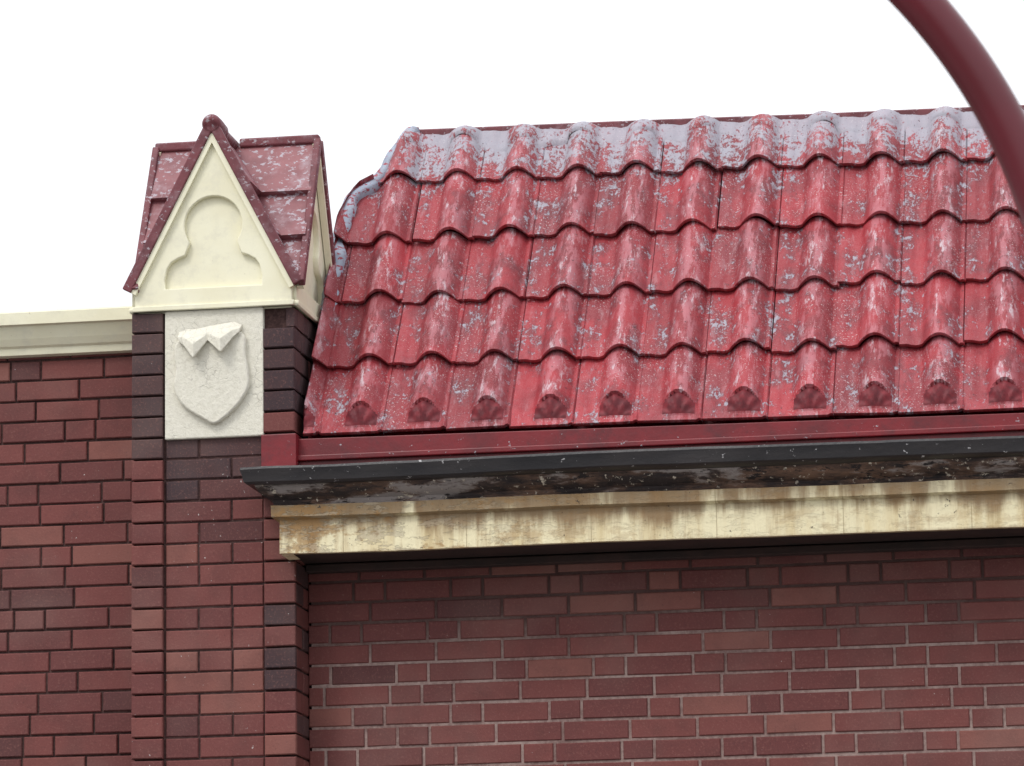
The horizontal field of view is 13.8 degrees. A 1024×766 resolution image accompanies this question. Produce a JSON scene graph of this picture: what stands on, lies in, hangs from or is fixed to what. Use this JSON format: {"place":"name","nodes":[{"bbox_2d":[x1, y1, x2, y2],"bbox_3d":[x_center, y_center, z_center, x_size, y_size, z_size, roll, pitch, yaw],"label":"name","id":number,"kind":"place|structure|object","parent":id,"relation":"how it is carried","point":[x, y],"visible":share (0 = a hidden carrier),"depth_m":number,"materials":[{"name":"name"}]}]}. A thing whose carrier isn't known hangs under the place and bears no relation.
{"place":"outdoors","nodes":[
{"label":"outdoors","id":0,"kind":"place"},
{"bbox_2d":[0,355,133,765],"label":"brick wall","id":1,"kind":"structure","parent":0,"point":[72,565],"depth_m":14.99,"materials":[{"name":"red brick"}]},
{"bbox_2d":[0,353,134,765],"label":"wing wall bricks","id":2,"kind":"object","parent":1,"relation":"attached to","point":[75,576],"visible":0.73,"depth_m":14.98,"materials":[{"name":"brown brick"}]},
{"bbox_2d":[135,308,313,765],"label":"brick pillar","id":3,"kind":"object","parent":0,"point":[275,318],"visible":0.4,"depth_m":14.64,"materials":[{"name":"red brick"}]},
{"bbox_2d":[0,0,1023,311],"label":"sky","id":4,"kind":"structure","parent":0,"point":[89,89],"materials":[{"name":"white"}]},
{"bbox_2d":[888,0,1023,227],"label":"street lamp","id":5,"kind":"object","parent":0,"point":[946,33],"visible":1,"depth_m":6.16,"materials":[{"name":"red metal"}]},
{"label":"ground","id":6,"kind":"structure","parent":0,"visible":0},
{"bbox_2d":[131,307,316,765],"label":"pier bricks","id":7,"kind":"object","parent":6,"relation":"on","point":[152,342],"visible":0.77,"depth_m":14.63,"materials":[{"name":"brown brick"}]},
{"bbox_2d":[165,307,264,439],"bbox_3d":[-1.039,-0.039,14.731,0.352,0.456,0.099,-3,-11,9],"label":"shield plaque","id":8,"kind":"object","parent":7,"relation":"attached to","point":[214,369],"visible":1,"depth_m":14.73,"materials":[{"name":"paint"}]},
{"bbox_2d":[123,114,335,327],"bbox_3d":[-0.994,-0.547,15.122,0.648,0.697,0.662,-3,-11,9],"label":"gabled cap","id":9,"kind":"object","parent":7,"relation":"on","point":[228,221],"visible":0.88,"depth_m":14.86,"materials":[{"name":"beige paint"}]},
{"bbox_2d":[261,433,301,465],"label":"red end block","id":10,"kind":"structure","parent":7,"relation":"attached to","point":[279,449],"depth_m":14.65,"materials":[{"name":"red wood"}]},
{"bbox_2d":[294,528,1023,564],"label":"soffit","id":11,"kind":"structure","parent":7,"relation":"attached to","point":[552,549],"depth_m":14.44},
{"bbox_2d":[240,436,1023,559],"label":"eaves cornice and gutter","id":12,"kind":"structure","parent":11,"relation":"on","point":[813,489],"depth_m":14.24,"materials":[{"name":"beige paint"}]},
{"bbox_2d":[306,537,1023,573],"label":"bed moulding","id":13,"kind":"object","parent":11,"relation":"attached to","point":[673,555],"visible":1,"depth_m":14.53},
{"bbox_2d":[311,549,1023,765],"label":"brick wall","id":14,"kind":"structure","parent":6,"relation":"on","point":[703,651],"depth_m":14.50,"materials":[{"name":"red brick"}]},
{"bbox_2d":[308,547,1023,765],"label":"wall bricks","id":15,"kind":"object","parent":14,"relation":"attached to","point":[774,681],"depth_m":14.50,"materials":[{"name":"red brick"}]},
{"bbox_3d":[2.406,3.048,18.130,4.820,4.360,5.600,-3,-11,9],"label":"rear block","id":16,"kind":"object","parent":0,"visible":0},
{"bbox_2d":[308,149,1023,438],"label":"roof deck","id":17,"kind":"structure","parent":16,"relation":"on","point":[507,428],"depth_m":14.61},
{"bbox_2d":[320,126,419,311],"bbox_3d":[-0.554,-0.570,15.481,0.178,0.843,0.652,-7,-12,31],"label":"verge flashing","id":18,"kind":"object","parent":17,"relation":"attached to","point":[357,194],"visible":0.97,"depth_m":15.49,"materials":[{"name":"grey metal"}]},
{"bbox_2d":[299,413,1023,464],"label":"red apron board","id":19,"kind":"object","parent":17,"relation":"attached to","point":[318,446],"visible":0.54,"depth_m":14.49,"materials":[{"name":"red wood"}]},
{"bbox_2d":[298,424,1023,461],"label":"red apron bead","id":20,"kind":"object","parent":19,"relation":"attached to","point":[696,441],"visible":1,"depth_m":14.45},
{"bbox_2d":[303,115,1023,435],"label":"roof tiles","id":21,"kind":"object","parent":17,"relation":"attached to","point":[604,313],"visible":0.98,"depth_m":14.95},
{"bbox_2d":[403,106,1023,151],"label":"ridge flashing","id":22,"kind":"object","parent":21,"relation":"on","point":[501,141],"visible":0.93,"depth_m":15.55,"materials":[{"name":"tile"}]},
{"bbox_2d":[420,105,1023,134],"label":"ridge capping","id":23,"kind":"object","parent":17,"relation":"on","point":[618,124],"visible":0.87,"depth_m":15.60,"materials":[{"name":"red paint"}]},
{"bbox_3d":[-4.198,3.258,18.564,0.200,4.300,6.500,-3,-11,9],"label":"wing","id":24,"kind":"object","parent":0,"visible":0},
{"bbox_2d":[0,306,133,358],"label":"parapet cornice","id":25,"kind":"structure","parent":24,"relation":"on","point":[67,332],"depth_m":15.06,"materials":[{"name":"beige paint"}]}
]}

